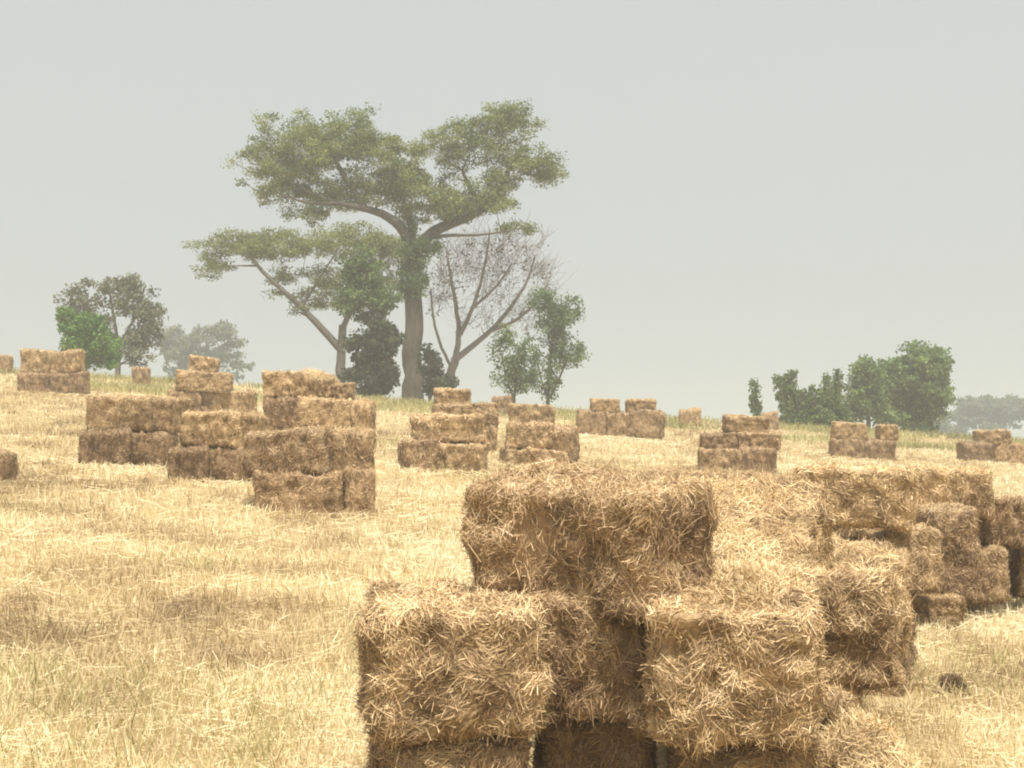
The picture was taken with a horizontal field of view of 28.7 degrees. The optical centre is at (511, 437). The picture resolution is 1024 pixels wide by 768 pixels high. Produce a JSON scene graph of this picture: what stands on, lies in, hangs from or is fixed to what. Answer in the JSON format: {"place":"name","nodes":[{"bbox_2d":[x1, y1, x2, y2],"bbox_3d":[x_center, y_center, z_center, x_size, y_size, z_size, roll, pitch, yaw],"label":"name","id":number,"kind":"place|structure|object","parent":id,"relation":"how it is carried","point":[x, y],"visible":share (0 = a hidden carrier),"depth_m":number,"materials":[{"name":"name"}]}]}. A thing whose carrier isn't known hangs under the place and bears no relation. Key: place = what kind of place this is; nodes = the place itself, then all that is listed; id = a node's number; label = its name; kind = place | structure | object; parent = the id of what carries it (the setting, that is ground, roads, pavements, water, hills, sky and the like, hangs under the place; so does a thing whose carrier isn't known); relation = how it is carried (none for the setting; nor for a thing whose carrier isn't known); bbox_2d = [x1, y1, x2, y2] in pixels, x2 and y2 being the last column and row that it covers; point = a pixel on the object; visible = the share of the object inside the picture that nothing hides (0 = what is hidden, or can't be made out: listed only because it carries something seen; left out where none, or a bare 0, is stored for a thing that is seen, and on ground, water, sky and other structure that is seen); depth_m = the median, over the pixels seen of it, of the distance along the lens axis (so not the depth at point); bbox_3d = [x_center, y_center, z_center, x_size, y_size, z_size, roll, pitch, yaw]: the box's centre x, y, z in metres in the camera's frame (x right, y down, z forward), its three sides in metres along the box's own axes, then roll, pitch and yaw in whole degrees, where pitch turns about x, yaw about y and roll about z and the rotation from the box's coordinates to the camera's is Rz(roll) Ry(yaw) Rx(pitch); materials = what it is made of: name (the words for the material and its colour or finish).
{"place":"outdoors","nodes":[
{"label":"outdoors","id":0,"kind":"place"},
{"bbox_2d":[0,373,1023,767],"bbox_3d":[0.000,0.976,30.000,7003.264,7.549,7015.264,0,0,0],"label":"ground","id":1,"kind":"structure","parent":0,"point":[660,755],"depth_m":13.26,"materials":[{"name":"beige plant"}]},
{"bbox_2d":[0,448,18,481],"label":"straw bale","id":2,"kind":"object","parent":1,"relation":"on","point":[9,463],"visible":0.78,"depth_m":17.49},
{"bbox_2d":[17,371,50,392],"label":"straw bale","id":3,"kind":"object","parent":1,"relation":"on","point":[30,381],"visible":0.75,"depth_m":37.97},
{"bbox_2d":[19,348,52,373],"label":"straw bale","id":4,"kind":"object","parent":3,"relation":"on","point":[35,360],"visible":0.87,"depth_m":38.06},
{"bbox_2d":[49,371,90,395],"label":"straw bale","id":5,"kind":"object","parent":1,"relation":"on","point":[75,382],"visible":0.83,"depth_m":38.02},
{"bbox_2d":[50,349,85,373],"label":"straw bale","id":6,"kind":"object","parent":5,"relation":"on","point":[69,361],"visible":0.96,"depth_m":38.07},
{"bbox_2d":[54,305,124,371],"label":"green bush","id":7,"kind":"object","parent":1,"relation":"on","point":[83,331],"visible":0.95,"depth_m":55.72,"materials":[{"name":"green plant"}]},
{"bbox_2d":[77,426,133,467],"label":"straw bale","id":8,"kind":"object","parent":1,"relation":"on","point":[113,446],"visible":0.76,"depth_m":20.04},
{"bbox_2d":[82,394,155,432],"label":"straw bale","id":9,"kind":"object","parent":8,"relation":"on","point":[132,412],"visible":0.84,"depth_m":20.14},
{"bbox_2d":[53,272,168,375],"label":"loose crowned tree","id":10,"kind":"object","parent":1,"relation":"on","point":[147,310],"visible":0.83,"depth_m":65.86,"materials":[{"name":"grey plant"}]},
{"bbox_2d":[130,430,179,469],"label":"straw bale","id":11,"kind":"object","parent":1,"relation":"on","point":[148,448],"visible":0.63,"depth_m":20.13},
{"bbox_2d":[149,394,194,433],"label":"straw bale","id":12,"kind":"object","parent":11,"relation":"on","point":[167,411],"visible":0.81,"depth_m":20.26},
{"bbox_2d":[167,443,211,483],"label":"straw bale","id":13,"kind":"object","parent":1,"relation":"on","point":[189,461],"visible":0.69,"depth_m":18.61},
{"bbox_2d":[150,320,254,382],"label":"hazy tree","id":14,"kind":"object","parent":1,"relation":"on","point":[174,348],"visible":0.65,"depth_m":149.55,"materials":[{"name":"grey plant"}]},
{"bbox_2d":[199,388,257,414],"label":"straw bale","id":15,"kind":"object","parent":1,"relation":"on","point":[243,401],"visible":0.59,"depth_m":33.11},
{"bbox_2d":[174,369,234,394],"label":"straw bale","id":16,"kind":"object","parent":15,"relation":"on","point":[207,382],"visible":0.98,"depth_m":33.00},
{"bbox_2d":[188,354,219,372],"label":"straw bale","id":17,"kind":"object","parent":16,"relation":"on","point":[206,364],"visible":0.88,"depth_m":33.10},
{"bbox_2d":[209,445,252,484],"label":"straw bale","id":18,"kind":"object","parent":1,"relation":"on","point":[225,463],"visible":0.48,"depth_m":18.71},
{"bbox_2d":[179,410,251,448],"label":"straw bale","id":19,"kind":"object","parent":18,"relation":"on","point":[219,428],"visible":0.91,"depth_m":18.73},
{"bbox_2d":[179,220,416,382],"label":"acacia tree","id":20,"kind":"object","parent":1,"relation":"on","point":[252,247],"visible":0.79,"depth_m":62.75,"materials":[{"name":"green plant"}]},
{"bbox_2d":[252,467,344,517],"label":"straw bale","id":21,"kind":"object","parent":1,"relation":"on","point":[287,490],"visible":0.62,"depth_m":16.60},
{"bbox_2d":[241,425,337,477],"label":"straw bale","id":22,"kind":"object","parent":21,"relation":"on","point":[307,450],"visible":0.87,"depth_m":16.67},
{"bbox_2d":[342,465,378,515],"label":"straw bale","id":23,"kind":"object","parent":1,"relation":"on","point":[359,491],"visible":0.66,"depth_m":16.76},
{"bbox_2d":[331,425,377,479],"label":"straw bale","id":24,"kind":"object","parent":23,"relation":"on","point":[352,447],"visible":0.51,"depth_m":16.96},
{"bbox_2d":[331,243,403,326],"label":"slim dark tree","id":25,"kind":"object","parent":1,"relation":"on","point":[360,279],"visible":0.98,"depth_m":55.87,"materials":[{"name":"green plant"}]},
{"bbox_2d":[337,314,405,396],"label":"dark bush","id":26,"kind":"object","parent":1,"relation":"on","point":[374,370],"visible":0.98,"depth_m":54.19,"materials":[{"name":"green plant"}]},
{"bbox_2d":[219,98,570,401],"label":"acacia tree","id":27,"kind":"object","parent":1,"relation":"on","point":[319,147],"visible":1,"depth_m":57.73,"materials":[{"name":"green plant"}]},
{"bbox_2d":[396,436,438,471],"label":"straw bale","id":28,"kind":"object","parent":1,"relation":"on","point":[421,453],"visible":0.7,"depth_m":22.95},
{"bbox_2d":[413,342,459,401],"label":"dark bush","id":29,"kind":"object","parent":1,"relation":"on","point":[433,372],"visible":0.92,"depth_m":56.33,"materials":[{"name":"green plant"}]},
{"bbox_2d":[357,728,543,767],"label":"straw bale","id":30,"kind":"object","parent":1,"relation":"on","point":[476,753],"visible":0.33,"depth_m":5.93},
{"bbox_2d":[348,571,557,761],"bbox_3d":[-0.182,0.694,6.289,0.688,0.525,0.958,0,0,-3],"label":"straw bale","id":31,"kind":"object","parent":30,"relation":"on","point":[444,661],"visible":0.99,"depth_m":5.88},
{"bbox_2d":[529,585,647,738],"bbox_3d":[0.235,0.709,6.521,0.475,0.578,0.994,0,0,1],"label":"straw bale","id":32,"kind":"object","parent":30,"relation":"on","point":[598,677],"visible":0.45,"depth_m":6.10},
{"bbox_2d":[437,440,490,474],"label":"straw bale","id":33,"kind":"object","parent":1,"relation":"on","point":[470,456],"visible":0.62,"depth_m":23.05},
{"bbox_2d":[409,412,488,442],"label":"straw bale","id":34,"kind":"object","parent":33,"relation":"on","point":[444,427],"visible":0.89,"depth_m":23.10},
{"bbox_2d":[484,424,497,451],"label":"straw bale","id":35,"kind":"object","parent":1,"relation":"on","point":[491,431],"visible":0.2,"depth_m":27.99},
{"bbox_2d":[430,402,501,425],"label":"straw bale","id":36,"kind":"object","parent":35,"relation":"on","point":[490,410],"visible":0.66,"depth_m":28.01},
{"bbox_2d":[433,387,471,403],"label":"straw bale","id":37,"kind":"object","parent":36,"relation":"on","point":[448,395],"visible":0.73,"depth_m":28.21},
{"bbox_2d":[424,209,572,388],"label":"bare tree","id":38,"kind":"object","parent":1,"relation":"on","point":[457,357],"visible":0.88,"depth_m":59.90,"materials":[{"name":"brown plant"}]},
{"bbox_2d":[0,367,1023,451],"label":"crest weeds","id":39,"kind":"object","parent":1,"relation":"on","point":[411,406],"visible":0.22,"depth_m":46.14,"materials":[{"name":"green plant"}]},
{"bbox_2d":[0,388,1023,767],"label":"olive weeds","id":40,"kind":"object","parent":1,"relation":"on","point":[212,694],"visible":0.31,"depth_m":7.76,"materials":[{"name":"beige plant"}]},
{"bbox_2d":[483,323,544,402],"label":"leafy shrub","id":41,"kind":"object","parent":1,"relation":"on","point":[515,371],"visible":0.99,"depth_m":55.34,"materials":[{"name":"green plant"}]},
{"bbox_2d":[498,444,530,466],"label":"straw bale","id":42,"kind":"object","parent":1,"relation":"on","point":[515,455],"visible":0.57,"depth_m":24.90},
{"bbox_2d":[526,446,568,464],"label":"straw bale","id":43,"kind":"object","parent":1,"relation":"on","point":[536,452],"visible":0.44,"depth_m":24.88},
{"bbox_2d":[504,420,555,449],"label":"straw bale","id":44,"kind":"object","parent":43,"relation":"on","point":[536,434],"visible":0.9,"depth_m":24.98},
{"bbox_2d":[523,286,591,404],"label":"leafy shrub","id":45,"kind":"object","parent":1,"relation":"on","point":[556,333],"visible":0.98,"depth_m":56.84,"materials":[{"name":"green plant"}]},
{"bbox_2d":[551,422,580,463],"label":"straw bale","id":46,"kind":"object","parent":1,"relation":"on","point":[566,438],"visible":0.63,"depth_m":25.26},
{"bbox_2d":[576,408,606,437],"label":"straw bale","id":47,"kind":"object","parent":1,"relation":"on","point":[590,422],"visible":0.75,"depth_m":36.02},
{"bbox_2d":[529,720,659,767],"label":"straw bale","id":48,"kind":"object","parent":1,"relation":"on","point":[589,745],"visible":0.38,"depth_m":6.36},
{"bbox_2d":[605,410,632,439],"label":"straw bale","id":49,"kind":"object","parent":1,"relation":"on","point":[617,424],"visible":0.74,"depth_m":36.07},
{"bbox_2d":[589,397,620,413],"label":"straw bale","id":50,"kind":"object","parent":49,"relation":"on","point":[604,405],"visible":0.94,"depth_m":36.12},
{"bbox_2d":[628,408,666,439],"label":"straw bale","id":51,"kind":"object","parent":1,"relation":"on","point":[646,423],"visible":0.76,"depth_m":36.03},
{"bbox_2d":[624,398,656,412],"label":"straw bale","id":52,"kind":"object","parent":51,"relation":"on","point":[636,404],"visible":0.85,"depth_m":36.13},
{"bbox_2d":[697,447,742,470],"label":"straw bale","id":53,"kind":"object","parent":1,"relation":"on","point":[724,458],"visible":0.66,"depth_m":27.46},
{"bbox_2d":[698,431,737,449],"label":"straw bale","id":54,"kind":"object","parent":53,"relation":"on","point":[718,440],"visible":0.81,"depth_m":27.56},
{"bbox_2d":[662,730,842,767],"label":"straw bale","id":55,"kind":"object","parent":1,"relation":"on","point":[824,754],"visible":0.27,"depth_m":5.87},
{"bbox_2d":[630,577,832,762],"bbox_3d":[0.679,0.686,6.204,0.633,0.538,1.019,0,0,4],"label":"straw bale","id":56,"kind":"object","parent":55,"relation":"on","point":[716,675],"visible":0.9,"depth_m":5.79},
{"bbox_2d":[453,451,722,628],"bbox_3d":[0.243,0.325,6.322,0.812,0.533,0.544,2,7,37],"label":"straw bale","id":57,"kind":"object","parent":56,"relation":"on","point":[609,546],"visible":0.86,"depth_m":6.13},
{"bbox_2d":[707,555,823,612],"bbox_3d":[0.748,0.518,6.438,0.536,0.287,0.908,0,0,0],"label":"straw heap","id":58,"kind":"object","parent":56,"relation":"on","point":[745,577],"visible":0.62,"depth_m":6.25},
{"bbox_2d":[748,377,762,415],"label":"spiky shrub","id":59,"kind":"object","parent":1,"relation":"on","point":[755,406],"visible":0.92,"depth_m":56.94,"materials":[{"name":"green plant"}]},
{"bbox_2d":[738,444,776,472],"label":"straw bale","id":60,"kind":"object","parent":1,"relation":"on","point":[759,458],"visible":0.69,"depth_m":27.52},
{"bbox_2d":[736,430,781,450],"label":"straw bale","id":61,"kind":"object","parent":60,"relation":"on","point":[770,439],"visible":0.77,"depth_m":27.59},
{"bbox_2d":[721,413,770,432],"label":"straw bale","id":62,"kind":"object","parent":61,"relation":"on","point":[730,422],"visible":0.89,"depth_m":27.67},
{"bbox_2d":[771,368,814,425],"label":"spiky shrub","id":63,"kind":"object","parent":1,"relation":"on","point":[786,385],"visible":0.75,"depth_m":56.89,"materials":[{"name":"green plant"}]},
{"bbox_2d":[790,384,822,426],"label":"spiky shrub","id":64,"kind":"object","parent":1,"relation":"on","point":[811,388],"visible":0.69,"depth_m":56.86,"materials":[{"name":"green plant"}]},
{"bbox_2d":[810,371,842,426],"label":"spiky shrub","id":65,"kind":"object","parent":1,"relation":"on","point":[826,413],"visible":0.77,"depth_m":56.88,"materials":[{"name":"green plant"}]},
{"bbox_2d":[817,680,867,733],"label":"straw bale","id":66,"kind":"object","parent":1,"relation":"on","point":[842,697],"visible":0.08,"depth_m":6.94},
{"bbox_2d":[712,548,802,568],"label":"straw bale","id":67,"kind":"object","parent":66,"relation":"on","point":[785,561],"visible":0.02,"depth_m":7.20},
{"bbox_2d":[709,512,829,568],"bbox_3d":[0.779,0.500,7.918,0.982,0.435,1.618,0,0,0],"label":"straw heap","id":68,"kind":"object","parent":67,"relation":"on","point":[743,543],"visible":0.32,"depth_m":7.54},
{"bbox_2d":[716,557,912,698],"bbox_3d":[0.976,0.708,7.239,0.936,0.578,0.624,0,-4,14],"label":"straw bale","id":69,"kind":"object","parent":66,"relation":"on","point":[862,605],"visible":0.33,"depth_m":6.97},
{"bbox_2d":[832,368,852,422],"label":"spiky shrub","id":70,"kind":"object","parent":1,"relation":"on","point":[842,409],"visible":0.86,"depth_m":56.92,"materials":[{"name":"green plant"}]},
{"bbox_2d":[828,438,863,460],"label":"straw bale","id":71,"kind":"object","parent":1,"relation":"on","point":[844,447],"visible":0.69,"depth_m":34.82},
{"bbox_2d":[829,421,867,440],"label":"straw bale","id":72,"kind":"object","parent":71,"relation":"on","point":[847,430],"visible":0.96,"depth_m":34.92},
{"bbox_2d":[842,353,894,427],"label":"side tree","id":73,"kind":"object","parent":1,"relation":"on","point":[866,400],"visible":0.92,"depth_m":63.74,"materials":[{"name":"green plant"}]},
{"bbox_2d":[819,694,925,767],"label":"straw heap","id":74,"kind":"object","parent":1,"relation":"on","point":[866,737],"visible":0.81,"depth_m":6.72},
{"bbox_2d":[863,437,896,462],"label":"straw bale","id":75,"kind":"object","parent":1,"relation":"on","point":[874,448],"visible":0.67,"depth_m":34.92},
{"bbox_2d":[874,423,898,440],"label":"straw bale","id":76,"kind":"object","parent":75,"relation":"on","point":[886,432],"visible":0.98,"depth_m":34.98},
{"bbox_2d":[863,613,926,696],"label":"straw bale","id":77,"kind":"object","parent":1,"relation":"on","point":[908,658],"visible":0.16,"depth_m":9.55},
{"bbox_2d":[845,535,917,609],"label":"straw bale","id":78,"kind":"object","parent":77,"relation":"on","point":[909,573],"visible":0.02,"depth_m":9.96},
{"bbox_2d":[876,339,959,433],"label":"round tree","id":79,"kind":"object","parent":1,"relation":"on","point":[918,391],"visible":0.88,"depth_m":65.48,"materials":[{"name":"green plant"}]},
{"bbox_2d":[910,591,967,629],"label":"straw bale","id":80,"kind":"object","parent":1,"relation":"on","point":[950,607],"visible":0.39,"depth_m":12.01},
{"bbox_2d":[831,515,945,596],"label":"straw bale","id":81,"kind":"object","parent":80,"relation":"on","point":[922,542],"visible":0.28,"depth_m":11.73},
{"bbox_2d":[933,672,972,697],"bbox_3d":[2.081,1.194,9.423,0.193,0.209,0.184,0,0,-44],"label":"hedgehog","id":82,"kind":"object","parent":1,"relation":"on","point":[959,681],"visible":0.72,"depth_m":9.39},
{"bbox_2d":[931,548,979,604],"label":"straw bale","id":83,"kind":"object","parent":1,"relation":"on","point":[961,575],"visible":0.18,"depth_m":12.21},
{"bbox_2d":[914,501,981,555],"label":"straw bale","id":84,"kind":"object","parent":83,"relation":"on","point":[957,525],"visible":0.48,"depth_m":12.21},
{"bbox_2d":[905,464,995,523],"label":"straw bale","id":85,"kind":"object","parent":84,"relation":"on","point":[968,486],"visible":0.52,"depth_m":12.60},
{"bbox_2d":[956,440,994,462],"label":"straw bale","id":86,"kind":"object","parent":1,"relation":"on","point":[974,450],"visible":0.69,"depth_m":36.67},
{"bbox_2d":[947,393,1023,430],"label":"flat far tree","id":87,"kind":"object","parent":1,"relation":"on","point":[971,412],"visible":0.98,"depth_m":189.25,"materials":[{"name":"grey plant"}]},
{"bbox_2d":[969,539,1012,606],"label":"straw bale","id":88,"kind":"object","parent":1,"relation":"on","point":[993,586],"visible":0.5,"depth_m":12.50},
{"bbox_2d":[978,492,1023,550],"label":"straw bale","id":89,"kind":"object","parent":88,"relation":"on","point":[1006,526],"visible":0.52,"depth_m":12.70},
{"bbox_2d":[993,442,1023,464],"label":"straw bale","id":90,"kind":"object","parent":1,"relation":"on","point":[1010,453],"visible":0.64,"depth_m":36.76},
{"bbox_2d":[972,428,1012,445],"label":"straw bale","id":91,"kind":"object","parent":90,"relation":"on","point":[998,436],"visible":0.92,"depth_m":36.76},
{"bbox_2d":[1006,547,1023,600],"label":"straw bale","id":92,"kind":"object","parent":1,"relation":"on","point":[1016,569],"visible":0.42,"depth_m":13.07},
{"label":"straw bale","id":93,"kind":"object","parent":1,"relation":"on","visible":0},
{"bbox_2d":[836,533,876,541],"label":"straw bale","id":94,"kind":"object","parent":93,"relation":"on","point":[855,538],"visible":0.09,"depth_m":11.52},
{"bbox_2d":[789,459,924,535],"bbox_3d":[1.976,0.351,11.528,0.819,0.456,0.606,2,1,15],"label":"straw bale","id":95,"kind":"object","parent":94,"relation":"on","point":[870,497],"visible":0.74,"depth_m":11.28},
{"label":"straw bale","id":96,"kind":"object","parent":1,"relation":"on","visible":0},
{"bbox_2d":[262,394,299,430],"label":"straw bale","id":97,"kind":"object","parent":96,"relation":"on","point":[280,412],"visible":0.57,"depth_m":24.00},
{"bbox_2d":[261,369,309,398],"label":"straw bale","id":98,"kind":"object","parent":97,"relation":"on","point":[278,383],"visible":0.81,"depth_m":24.10},
{"bbox_2d":[295,394,353,428],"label":"straw bale","id":99,"kind":"object","parent":96,"relation":"on","point":[311,410],"visible":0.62,"depth_m":23.80},
{"bbox_2d":[308,373,334,398],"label":"straw bale","id":100,"kind":"object","parent":99,"relation":"on","point":[323,385],"visible":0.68,"depth_m":24.30},
{"bbox_2d":[332,382,355,399],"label":"straw bale","id":101,"kind":"object","parent":99,"relation":"on","point":[344,390],"visible":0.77,"depth_m":24.30},
{"bbox_2d":[350,397,376,430],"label":"straw bale","id":102,"kind":"object","parent":96,"relation":"on","point":[363,412],"visible":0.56,"depth_m":23.82},
{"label":"straw bale","id":103,"kind":"object","parent":1,"relation":"on","visible":0},
{"bbox_2d":[508,403,556,423],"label":"straw bale","id":104,"kind":"object","parent":103,"relation":"on","point":[523,413],"visible":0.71,"depth_m":31.00},
{"bbox_2d":[0,0,1023,439],"label":"sky","id":105,"kind":"structure","parent":0,"point":[761,189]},
{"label":"straw bale","id":106,"kind":"object","parent":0,"visible":0},
{"bbox_2d":[832,531,848,542],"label":"straw bale","id":107,"kind":"object","parent":106,"relation":"on","point":[837,538],"depth_m":8.99},
{"bbox_2d":[621,463,727,481],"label":"straw bale","id":108,"kind":"object","parent":107,"relation":"on","point":[656,472],"visible":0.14,"depth_m":9.01},
{"bbox_2d":[652,462,795,487],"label":"straw bale","id":109,"kind":"object","parent":107,"relation":"on","point":[786,478],"visible":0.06,"depth_m":9.19},
{"bbox_2d":[832,535,916,653],"bbox_3d":[1.195,0.699,8.441,1.001,0.568,0.615,0,8,-12],"label":"straw bale","id":110,"kind":"object","parent":106,"relation":"on","point":[869,552],"visible":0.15,"depth_m":8.32},
{"bbox_2d":[651,469,837,569],"bbox_3d":[0.907,0.472,8.167,0.866,0.608,0.624,0,28,20],"label":"straw bale","id":111,"kind":"object","parent":110,"relation":"on","point":[798,514],"visible":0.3,"depth_m":8.02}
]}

